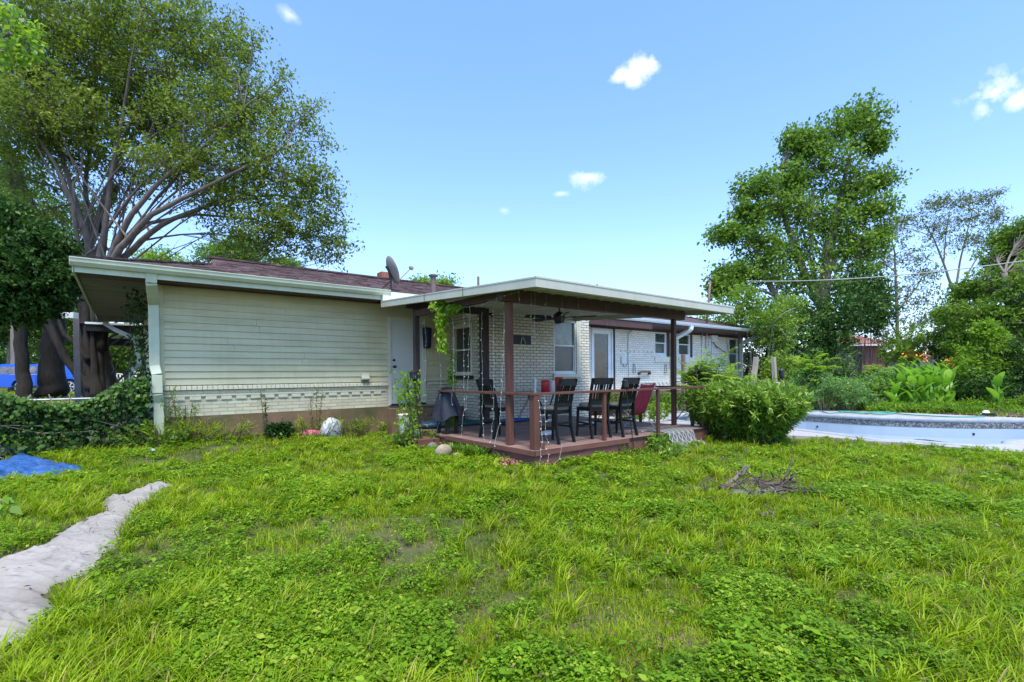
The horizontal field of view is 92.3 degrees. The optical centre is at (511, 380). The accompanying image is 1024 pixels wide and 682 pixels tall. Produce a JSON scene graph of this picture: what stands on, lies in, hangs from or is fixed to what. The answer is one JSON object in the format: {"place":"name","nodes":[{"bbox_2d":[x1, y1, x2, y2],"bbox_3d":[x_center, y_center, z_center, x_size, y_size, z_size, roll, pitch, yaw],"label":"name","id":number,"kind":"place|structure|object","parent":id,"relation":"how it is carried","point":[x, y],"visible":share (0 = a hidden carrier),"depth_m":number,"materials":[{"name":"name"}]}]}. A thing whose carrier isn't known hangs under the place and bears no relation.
{"place":"outdoors","nodes":[
{"label":"outdoors","id":0,"kind":"place"},
{"bbox_2d":[0,2,57,74],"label":"overhanging branch","id":1,"kind":"object","parent":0,"point":[30,34],"visible":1,"depth_m":7.00,"materials":[{"name":"green plant"}]},
{"bbox_2d":[0,380,1023,681],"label":"ground","id":2,"kind":"structure","parent":0,"point":[400,542],"depth_m":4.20,"materials":[{"name":"green plant"}]},
{"bbox_2d":[0,491,22,523],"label":"plant","id":3,"kind":"object","parent":2,"relation":"on","point":[14,510],"visible":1,"depth_m":2.89,"materials":[{"name":"green plant"}]},
{"bbox_2d":[0,364,73,391],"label":"parked car","id":4,"kind":"object","parent":2,"relation":"on","point":[7,376],"visible":0.2,"depth_m":29.00,"materials":[{"name":"blue paint"}]},
{"bbox_2d":[0,304,76,388],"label":"shade tree","id":5,"kind":"object","parent":2,"relation":"on","point":[3,335],"visible":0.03,"depth_m":39.79,"materials":[{"name":"green plant"}]},
{"bbox_2d":[0,152,81,391],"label":"shade tree","id":6,"kind":"object","parent":2,"relation":"on","point":[12,357],"visible":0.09,"depth_m":29.81,"materials":[{"name":"green plant"}]},
{"bbox_2d":[0,452,83,477],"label":"blue tarp","id":7,"kind":"object","parent":2,"relation":"on","point":[24,463],"visible":0.82,"depth_m":6.90,"materials":[{"name":"blue plastic"}]},
{"bbox_2d":[13,208,71,398],"bbox_3d":[-17.854,-2.732,17.764,3.036,7.431,2.747,-1,1,-38],"label":"leaning tree","id":8,"kind":"object","parent":2,"relation":"on","point":[24,384],"visible":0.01,"depth_m":17.87,"materials":[{"name":"brown plant"}]},
{"bbox_2d":[0,194,87,332],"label":"magnolia","id":9,"kind":"object","parent":2,"relation":"on","point":[39,285],"visible":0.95,"depth_m":11.22,"materials":[{"name":"green plant"}]},
{"bbox_2d":[5,297,108,362],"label":"shade tree","id":10,"kind":"object","parent":2,"relation":"on","point":[69,346],"visible":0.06,"depth_m":40.65,"materials":[{"name":"green plant"}]},
{"bbox_2d":[0,95,118,398],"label":"dark tree","id":11,"kind":"object","parent":2,"relation":"on","point":[52,381],"visible":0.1,"depth_m":18.77,"materials":[{"name":"green plant"}]},
{"bbox_2d":[0,511,130,646],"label":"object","id":12,"kind":"object","parent":2,"relation":"on","point":[67,552],"visible":0.87,"depth_m":3.66,"materials":[{"name":"grey stone"}]},
{"bbox_2d":[62,312,80,401],"bbox_3d":[-12.071,-0.307,13.501,0.467,3.115,0.205,-1,1,0],"label":"grey carport post","id":13,"kind":"object","parent":2,"relation":"on","point":[76,349],"visible":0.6,"depth_m":13.43,"materials":[{"name":"metal"}]},
{"bbox_2d":[0,329,143,377],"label":"hedge","id":14,"kind":"object","parent":2,"relation":"on","point":[3,353],"visible":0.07,"depth_m":48.58,"materials":[{"name":"green plant"}]},
{"bbox_2d":[44,294,108,402],"bbox_3d":[-13.937,-1.381,14.964,2.806,4.835,1.540,-1,1,-15],"label":"twisted trunk","id":15,"kind":"object","parent":2,"relation":"on","point":[93,346],"visible":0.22,"depth_m":15.06,"materials":[{"name":"brown plant"}]},
{"bbox_2d":[0,397,189,451],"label":"chain link fence","id":16,"kind":"object","parent":2,"relation":"on","point":[55,399],"visible":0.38,"depth_m":8.29,"materials":[{"name":"metal"}]},
{"bbox_2d":[0,376,153,455],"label":"fence vine","id":17,"kind":"object","parent":16,"relation":"attached to","point":[93,412],"visible":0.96,"depth_m":8.19,"materials":[{"name":"green plant"}]},
{"bbox_2d":[80,321,142,345],"bbox_3d":[-10.472,-0.513,19.544,10.200,2.750,4.340,-1,1,-38],"label":"carport","id":18,"kind":"object","parent":2,"relation":"on","point":[95,326],"visible":0.1,"depth_m":15.42,"materials":[{"name":"white metal"}]},
{"bbox_2d":[108,323,143,379],"bbox_3d":[-28.161,-1.688,35.780,5.305,5.287,4.084,0,1,32],"label":"shade tree","id":19,"kind":"object","parent":2,"relation":"on","point":[124,364],"visible":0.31,"depth_m":34.87,"materials":[{"name":"green plant"}]},
{"bbox_2d":[104,481,173,511],"bbox_3d":[-4.383,1.323,5.665,0.586,0.121,1.668,-1,1,-21],"label":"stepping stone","id":20,"kind":"object","parent":2,"relation":"on","point":[116,502],"visible":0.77,"depth_m":5.56,"materials":[{"name":"grey stone"}]},
{"bbox_2d":[102,419,200,448],"bbox_3d":[-6.394,0.950,8.666,1.360,0.549,1.288,-1,1,-6],"label":"ground vine","id":21,"kind":"object","parent":2,"relation":"on","point":[173,434],"visible":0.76,"depth_m":8.60,"materials":[{"name":"green plant"}]},
{"bbox_2d":[129,241,195,263],"bbox_3d":[-21.461,-3.752,29.953,5.198,9.214,6.224,-1,1,-38],"label":"shade tree","id":22,"kind":"object","parent":2,"relation":"on","point":[152,255],"visible":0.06,"depth_m":28.77,"materials":[{"name":"green plant"}]},
{"bbox_2d":[127,420,202,446],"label":"grass clump","id":23,"kind":"object","parent":2,"relation":"on","point":[156,433],"visible":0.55,"depth_m":8.73,"materials":[{"name":"green plant"}]},
{"bbox_2d":[0,0,364,400],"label":"tree","id":24,"kind":"object","parent":2,"relation":"on","point":[43,126],"visible":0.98,"depth_m":15.38,"materials":[{"name":"green plant"}]},
{"bbox_2d":[168,385,199,438],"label":"tall weed","id":25,"kind":"object","parent":2,"relation":"on","point":[191,411],"visible":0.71,"depth_m":9.14,"materials":[{"name":"green plant"}]},
{"bbox_2d":[160,415,225,444],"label":"grass clump","id":26,"kind":"object","parent":2,"relation":"on","point":[215,432],"visible":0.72,"depth_m":9.12,"materials":[{"name":"green plant"}]},
{"bbox_2d":[190,417,259,442],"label":"grass clump","id":27,"kind":"object","parent":2,"relation":"on","point":[241,432],"visible":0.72,"depth_m":9.51,"materials":[{"name":"green plant"}]},
{"bbox_2d":[185,225,270,264],"bbox_3d":[-17.168,-3.915,30.089,4.867,10.431,5.926,-1,1,-38],"label":"shade tree","id":28,"kind":"object","parent":2,"relation":"on","point":[211,250],"visible":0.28,"depth_m":28.91,"materials":[{"name":"green plant"}]},
{"bbox_2d":[263,419,295,438],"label":"bush","id":29,"kind":"object","parent":2,"relation":"on","point":[275,430],"visible":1,"depth_m":9.86,"materials":[{"name":"green plant"}]},
{"bbox_2d":[261,250,310,267],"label":"shade tree","id":30,"kind":"object","parent":2,"relation":"on","point":[291,260],"visible":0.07,"depth_m":31.30,"materials":[{"name":"green plant"}]},
{"bbox_2d":[292,415,337,437],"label":"grass clump","id":31,"kind":"object","parent":2,"relation":"on","point":[302,427],"visible":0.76,"depth_m":10.41,"materials":[{"name":"green plant"}]},
{"bbox_2d":[319,417,341,437],"bbox_3d":[-3.938,1.062,10.736,0.525,0.530,0.331,-1,1,-38],"label":"white bag","id":32,"kind":"object","parent":2,"relation":"on","point":[330,421],"visible":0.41,"depth_m":10.62,"materials":[{"name":"plastic"}]},
{"bbox_2d":[326,415,380,437],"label":"grass clump","id":33,"kind":"object","parent":2,"relation":"on","point":[361,429],"visible":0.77,"depth_m":10.93,"materials":[{"name":"green plant"}]},
{"bbox_2d":[385,428,440,447],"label":"ground vine","id":34,"kind":"object","parent":2,"relation":"on","point":[398,437],"visible":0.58,"depth_m":9.39,"materials":[{"name":"green plant"}]},
{"bbox_2d":[409,370,421,438],"bbox_3d":[-1.839,0.603,9.332,0.224,1.603,0.222,-1,1,-38],"label":"garden torch","id":35,"kind":"object","parent":2,"relation":"on","point":[412,373],"visible":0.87,"depth_m":9.30,"materials":[{"name":"black metal"}]},
{"bbox_2d":[389,366,427,447],"bbox_3d":[-1.949,0.499,9.385,0.737,1.548,0.766,-1,1,-38],"label":"climbing vine","id":36,"kind":"object","parent":35,"relation":"attached to","point":[411,390],"visible":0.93,"depth_m":9.36,"materials":[{"name":"green plant"}]},
{"bbox_2d":[67,255,766,443],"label":"brick house","id":37,"kind":"structure","parent":2,"relation":"on","point":[228,339],"depth_m":11.09,"materials":[{"name":"paint"}]},
{"bbox_2d":[120,301,139,387],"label":"corner vine","id":38,"kind":"object","parent":37,"relation":"hanging from","point":[131,332],"visible":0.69,"depth_m":9.75,"materials":[{"name":"green plant"}]},
{"bbox_2d":[121,287,153,430],"bbox_3d":[-6.822,-0.209,9.082,0.690,3.078,0.680,-1,1,-7],"label":"corner vine","id":39,"kind":"object","parent":37,"relation":"attached to","point":[141,306],"visible":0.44,"depth_m":9.13,"materials":[{"name":"green plant"}]},
{"bbox_2d":[382,256,413,291],"bbox_3d":[-2.709,-2.463,11.496,0.587,0.818,0.630,0,1,28],"label":"satellite dish","id":40,"kind":"object","parent":37,"relation":"on","point":[392,270],"visible":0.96,"depth_m":11.31,"materials":[{"name":"grey metal"}]},
{"bbox_2d":[387,316,426,405],"bbox_3d":[-2.603,-0.479,12.226,1.030,2.170,0.180,-1,1,-38],"label":"back door","id":41,"kind":"structure","parent":37,"relation":"in","point":[400,329],"depth_m":12.14,"materials":[{"name":"white metal"}]},
{"bbox_2d":[420,326,431,348],"bbox_3d":[-2.154,-1.114,12.420,0.242,0.607,0.274,-1,1,-38],"label":"wall lantern","id":42,"kind":"object","parent":37,"relation":"attached to","point":[427,336],"depth_m":12.32,"materials":[{"name":"black metal"}]},
{"bbox_2d":[450,323,473,378],"bbox_3d":[-1.259,-0.724,12.446,0.150,1.370,0.960,-1,1,-38],"label":"window","id":43,"kind":"structure","parent":37,"relation":"in","point":[461,368],"depth_m":12.49,"materials":[{"name":"white metal"}]},
{"bbox_2d":[513,335,530,344],"bbox_3d":[0.262,-1.041,12.618,0.600,0.230,0.035,-1,1,-38],"label":"wall plaque","id":44,"kind":"object","parent":37,"relation":"attached to","point":[521,339],"depth_m":12.61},
{"bbox_2d":[553,321,581,376],"bbox_3d":[1.517,-0.893,13.662,1.080,1.595,0.170,-1,1,-38],"label":"window","id":45,"kind":"structure","parent":37,"relation":"in","point":[566,336],"depth_m":13.75,"materials":[{"name":"white glass"}]},
{"bbox_2d":[591,328,614,389],"bbox_3d":[3.220,-0.603,17.468,1.240,2.720,0.130,-1,1,-38],"label":"glazed door","id":46,"kind":"structure","parent":37,"relation":"in","point":[601,355],"depth_m":17.46,"materials":[{"name":"white glass"}]},
{"bbox_2d":[655,332,669,356],"bbox_3d":[5.969,-1.456,19.646,0.960,0.980,0.112,-1,1,-38],"label":"window","id":47,"kind":"structure","parent":37,"relation":"in","point":[661,339],"depth_m":19.71,"materials":[{"name":"white glass"}]},
{"bbox_2d":[679,335,692,357],"bbox_3d":[7.256,-1.470,20.663,1.000,1.000,0.112,-1,1,-38],"label":"window","id":48,"kind":"structure","parent":37,"relation":"in","point":[685,343],"depth_m":20.79,"materials":[{"name":"white glass"}]},
{"bbox_2d":[729,339,739,373],"bbox_3d":[10.484,-1.157,23.176,1.070,1.670,0.170,-1,1,-38],"label":"window","id":49,"kind":"structure","parent":37,"relation":"in","point":[733,343],"depth_m":23.28,"materials":[{"name":"white glass"}]},
{"bbox_2d":[387,406,463,434],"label":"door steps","id":50,"kind":"structure","parent":2,"relation":"on","point":[426,413],"depth_m":11.69,"materials":[{"name":"concrete"}]},
{"bbox_2d":[406,270,463,286],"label":"shade tree","id":51,"kind":"object","parent":2,"relation":"on","point":[444,281],"visible":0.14,"depth_m":27.62,"materials":[{"name":"green plant"}]},
{"bbox_2d":[435,444,452,456],"bbox_3d":[-1.188,1.215,8.532,0.334,0.226,0.211,-1,1,-38],"label":"garden rock","id":52,"kind":"object","parent":2,"relation":"on","point":[443,449],"visible":0.68,"depth_m":8.45,"materials":[{"name":"stone"}]},
{"bbox_2d":[0,411,1023,681],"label":"ground weeds","id":53,"kind":"object","parent":2,"relation":"on","point":[784,659],"visible":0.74,"depth_m":3.35,"materials":[{"name":"green plant"}]},
{"bbox_2d":[395,385,708,466],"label":"deck","id":54,"kind":"structure","parent":2,"relation":"on","point":[528,443],"depth_m":8.56,"materials":[{"name":"brown paint"}]},
{"bbox_2d":[431,387,463,434],"bbox_3d":[-1.252,0.576,9.551,0.618,0.900,0.746,-1,1,-11],"label":"covered grill","id":55,"kind":"object","parent":54,"relation":"on","point":[445,409],"visible":0.94,"depth_m":9.41,"materials":[{"name":"grey fabric"}]},
{"bbox_2d":[444,350,459,429],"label":"climbing vine","id":56,"kind":"object","parent":54,"relation":"on","point":[451,382],"visible":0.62,"depth_m":9.92,"materials":[{"name":"green plant"}]},
{"bbox_2d":[476,379,514,438],"bbox_3d":[-0.301,0.498,8.911,0.557,1.063,0.450,-1,1,-41],"label":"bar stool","id":57,"kind":"object","parent":54,"relation":"on","point":[488,401],"visible":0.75,"depth_m":8.78,"materials":[{"name":"black metal"}]},
{"bbox_2d":[381,276,733,444],"bbox_3d":[0.829,-0.502,10.579,5.444,2.990,5.298,-1,1,-38],"label":"patio cover","id":58,"kind":"object","parent":54,"relation":"on","point":[555,295],"visible":0.84,"depth_m":9.08,"materials":[{"name":"paint"}]},
{"bbox_2d":[428,299,452,354],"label":"climbing vine","id":59,"kind":"object","parent":58,"relation":"hanging from","point":[440,323],"visible":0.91,"depth_m":9.04,"materials":[{"name":"green plant"}]},
{"bbox_2d":[431,301,462,318],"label":"climbing vine","id":60,"kind":"object","parent":58,"relation":"hanging from","point":[451,309],"visible":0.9,"depth_m":8.86,"materials":[{"name":"green plant"}]},
{"bbox_2d":[524,308,596,323],"bbox_3d":[0.878,-1.316,9.533,1.400,0.419,1.346,-1,1,-38],"label":"ceiling fan","id":61,"kind":"object","parent":58,"relation":"hanging from","point":[559,318],"visible":0.84,"depth_m":9.41,"materials":[{"name":"black metal"}]},
{"bbox_2d":[540,378,577,444],"bbox_3d":[0.740,0.497,8.153,0.557,1.063,0.450,0,1,45],"label":"bar stool","id":62,"kind":"object","parent":54,"relation":"on","point":[560,407],"visible":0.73,"depth_m":8.03,"materials":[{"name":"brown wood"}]},
{"bbox_2d":[576,378,613,438],"bbox_3d":[1.473,0.483,8.783,0.450,1.063,0.557,-1,1,-26],"label":"bar stool","id":63,"kind":"object","parent":54,"relation":"on","point":[594,405],"visible":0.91,"depth_m":8.63,"materials":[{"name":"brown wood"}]},
{"bbox_2d":[601,377,640,436],"bbox_3d":[1.988,0.475,8.985,0.450,1.063,0.557,-1,1,-39],"label":"bar stool","id":64,"kind":"object","parent":54,"relation":"on","point":[620,405],"visible":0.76,"depth_m":8.86,"materials":[{"name":"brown wood"}]},
{"bbox_2d":[598,383,655,431],"bbox_3d":[2.324,0.515,9.991,0.618,0.938,1.018,-1,1,-44],"label":"lounge chair","id":65,"kind":"object","parent":54,"relation":"on","point":[642,399],"visible":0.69,"depth_m":9.75,"materials":[{"name":"fabric"}]},
{"bbox_2d":[642,427,705,448],"bbox_3d":[3.195,1.141,9.555,0.933,0.356,0.971,-1,1,-38],"label":"rug","id":66,"kind":"object","parent":54,"relation":"on","point":[684,435],"visible":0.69,"depth_m":9.50,"materials":[{"name":"white fabric"}]},
{"bbox_2d":[619,439,688,457],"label":"ground vine","id":67,"kind":"object","parent":2,"relation":"on","point":[676,449],"visible":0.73,"depth_m":8.39,"materials":[{"name":"green plant"}]},
{"bbox_2d":[646,432,683,452],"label":"ground vine","id":68,"kind":"object","parent":2,"relation":"on","point":[651,439],"visible":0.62,"depth_m":8.87,"materials":[{"name":"green plant"}]},
{"bbox_2d":[668,347,741,398],"bbox_3d":[4.891,0.230,12.458,1.800,2.148,1.642,0,1,25],"label":"sumac","id":69,"kind":"object","parent":2,"relation":"on","point":[695,368],"visible":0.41,"depth_m":12.31,"materials":[{"name":"green plant"}]},
{"bbox_2d":[695,353,777,385],"bbox_3d":[5.519,0.316,12.174,1.760,1.990,1.844,-1,1,-38],"label":"sumac","id":70,"kind":"object","parent":2,"relation":"on","point":[732,376],"visible":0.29,"depth_m":11.95,"materials":[{"name":"green plant"}]},
{"bbox_2d":[678,377,816,444],"bbox_3d":[4.920,0.582,10.336,2.623,1.449,2.642,-1,1,-38],"label":"oleander bush","id":71,"kind":"object","parent":2,"relation":"on","point":[770,411],"visible":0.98,"depth_m":9.63,"materials":[{"name":"green plant"}]},
{"bbox_2d":[690,280,811,384],"bbox_3d":[11.195,-1.727,23.162,4.594,5.686,6.093,-1,1,-38],"label":"tree","id":72,"kind":"object","parent":2,"relation":"on","point":[785,322],"visible":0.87,"depth_m":21.91,"materials":[{"name":"green plant"}]},
{"bbox_2d":[718,473,796,490],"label":"fallen branch","id":73,"kind":"object","parent":2,"relation":"on","point":[775,483],"visible":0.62,"depth_m":6.14,"materials":[{"name":"brown wood"}]},
{"bbox_2d":[697,87,918,372],"bbox_3d":[18.157,-8.428,31.069,14.430,18.946,5.664,-1,1,-7],"label":"tall tree","id":74,"kind":"object","parent":2,"relation":"on","point":[805,145],"visible":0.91,"depth_m":30.18,"materials":[{"name":"green plant"}]},
{"bbox_2d":[592,409,1023,452],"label":"pool deck","id":75,"kind":"structure","parent":2,"relation":"on","point":[805,435],"depth_m":13.71,"materials":[{"name":"concrete"}]},
{"bbox_2d":[613,401,677,421],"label":"weed clump","id":76,"kind":"object","parent":75,"relation":"on","point":[652,414],"visible":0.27,"depth_m":14.55,"materials":[{"name":"green plant"}]},
{"bbox_2d":[650,391,687,412],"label":"weed clump","id":77,"kind":"object","parent":75,"relation":"on","point":[666,399],"visible":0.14,"depth_m":17.95,"materials":[{"name":"green plant"}]},
{"bbox_2d":[808,410,985,417],"bbox_3d":[12.042,1.082,16.354,5.419,0.038,1.365,0,1,32],"label":"garden hose","id":78,"kind":"object","parent":75,"relation":"on","point":[875,412],"visible":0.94,"depth_m":16.14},
{"bbox_2d":[786,351,840,409],"bbox_3d":[11.410,0.040,18.594,1.647,2.260,1.824,-1,1,-38],"label":"sumac","id":79,"kind":"object","parent":2,"relation":"on","point":[806,363],"visible":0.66,"depth_m":18.44,"materials":[{"name":"green plant"}]},
{"bbox_2d":[743,260,906,381],"bbox_3d":[16.699,-2.843,27.188,12.093,8.242,6.514,-1,1,-38],"label":"dark thicket","id":80,"kind":"object","parent":2,"relation":"on","point":[824,334],"visible":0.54,"depth_m":25.92,"materials":[{"name":"green plant"}]},
{"bbox_2d":[780,365,877,410],"bbox_3d":[11.710,0.283,18.383,3.139,1.782,2.240,0,1,10],"label":"garden shrub","id":81,"kind":"object","parent":2,"relation":"on","point":[838,390],"visible":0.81,"depth_m":18.02,"materials":[{"name":"green plant"}]},
{"bbox_2d":[791,335,893,375],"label":"house","id":82,"kind":"structure","parent":2,"relation":"on","point":[874,360],"depth_m":41.99,"materials":[{"name":"brick"}]},
{"bbox_2d":[665,412,1023,446],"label":"swimming pool","id":83,"kind":"structure","parent":2,"relation":"in","point":[981,432],"depth_m":14.66,"materials":[{"name":"tile"}]},
{"bbox_2d":[824,359,891,392],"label":"garden shrub","id":84,"kind":"object","parent":2,"relation":"on","point":[844,371],"visible":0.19,"depth_m":22.34,"materials":[{"name":"green plant"}]},
{"bbox_2d":[847,365,913,410],"bbox_3d":[13.773,0.345,18.627,2.713,1.913,1.969,-1,1,-2],"label":"garden shrub","id":85,"kind":"object","parent":2,"relation":"on","point":[882,383],"visible":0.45,"depth_m":18.31,"materials":[{"name":"green plant"}]},
{"bbox_2d":[862,356,909,387],"bbox_3d":[14.645,0.097,19.181,1.689,2.082,1.905,0,1,11],"label":"sumac","id":86,"kind":"object","parent":2,"relation":"on","point":[875,367],"visible":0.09,"depth_m":19.12,"materials":[{"name":"green plant"}]},
{"bbox_2d":[863,218,949,348],"bbox_3d":[28.834,-5.656,36.034,5.932,12.790,4.159,-1,1,-15],"label":"airy tree","id":87,"kind":"object","parent":2,"relation":"on","point":[919,321],"visible":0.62,"depth_m":35.78,"materials":[{"name":"green plant"}]},
{"bbox_2d":[875,320,962,388],"bbox_3d":[22.174,-1.320,26.714,3.674,4.216,4.162,-1,1,-38],"label":"garden shrub","id":88,"kind":"object","parent":2,"relation":"on","point":[906,344],"visible":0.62,"depth_m":26.48,"materials":[{"name":"green plant"}]},
{"bbox_2d":[872,184,1012,304],"bbox_3d":[32.498,-7.109,37.924,13.010,15.543,4.298,-1,1,-9],"label":"airy tree","id":89,"kind":"object","parent":2,"relation":"on","point":[997,213],"visible":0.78,"depth_m":37.75,"materials":[{"name":"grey plant"}]},
{"bbox_2d":[871,408,1023,416],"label":"mulch bed","id":90,"kind":"object","parent":2,"relation":"on","point":[1019,414],"visible":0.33,"depth_m":16.34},
{"bbox_2d":[884,377,906,402],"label":"canna plant","id":91,"kind":"object","parent":90,"relation":"on","point":[895,388],"visible":0.86,"depth_m":17.86,"materials":[{"name":"green plant"}]},
{"bbox_2d":[893,367,915,402],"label":"canna plant","id":92,"kind":"object","parent":90,"relation":"on","point":[900,376],"visible":0.76,"depth_m":18.10,"materials":[{"name":"green plant"}]},
{"bbox_2d":[901,366,924,402],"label":"canna plant","id":93,"kind":"object","parent":90,"relation":"on","point":[913,396],"visible":0.88,"depth_m":17.97,"materials":[{"name":"green plant"}]},
{"bbox_2d":[910,367,934,403],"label":"canna plant","id":94,"kind":"object","parent":90,"relation":"on","point":[920,382],"visible":0.83,"depth_m":18.06,"materials":[{"name":"green plant"}]},
{"bbox_2d":[918,366,944,401],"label":"canna plant","id":95,"kind":"object","parent":90,"relation":"on","point":[929,395],"visible":0.88,"depth_m":17.98,"materials":[{"name":"green plant"}]},
{"bbox_2d":[926,367,947,401],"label":"canna plant","id":96,"kind":"object","parent":90,"relation":"on","point":[938,382],"visible":0.89,"depth_m":18.09,"materials":[{"name":"green plant"}]},
{"bbox_2d":[861,393,1023,414],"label":"ground cover","id":97,"kind":"object","parent":90,"relation":"on","point":[969,405],"visible":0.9,"depth_m":17.14,"materials":[{"name":"green plant"}]},
{"bbox_2d":[935,369,958,402],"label":"canna plant","id":98,"kind":"object","parent":90,"relation":"on","point":[946,376],"visible":0.85,"depth_m":18.15,"materials":[{"name":"green plant"}]},
{"bbox_2d":[939,353,959,400],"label":"canna plant","id":99,"kind":"object","parent":90,"relation":"on","point":[954,369],"visible":0.64,"depth_m":18.58,"materials":[{"name":"green plant"}]},
{"bbox_2d":[951,328,1023,401],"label":"garden shrub","id":100,"kind":"object","parent":90,"relation":"on","point":[968,388],"visible":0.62,"depth_m":18.69,"materials":[{"name":"green plant"}]},
{"bbox_2d":[986,371,1010,407],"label":"canna plant","id":101,"kind":"object","parent":90,"relation":"on","point":[997,393],"visible":0.97,"depth_m":17.88,"materials":[{"name":"green plant"}]},
{"bbox_2d":[922,215,1023,393],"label":"garden tree","id":102,"kind":"object","parent":2,"relation":"on","point":[1001,284],"visible":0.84,"depth_m":22.74,"materials":[{"name":"green plant"}]},
{"bbox_2d":[931,315,1023,398],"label":"garden shrub","id":103,"kind":"object","parent":2,"relation":"on","point":[989,334],"visible":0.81,"depth_m":19.26,"materials":[{"name":"green plant"}]},
{"bbox_2d":[0,0,1023,378],"label":"sky","id":104,"kind":"structure","parent":0,"point":[593,142],"materials":[{"name":"blue"}]},
{"bbox_2d":[754,260,1023,281],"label":"overhead cable","id":105,"kind":"object","parent":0,"point":[893,275],"visible":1,"depth_m":19.86,"materials":[{"name":"metal"}]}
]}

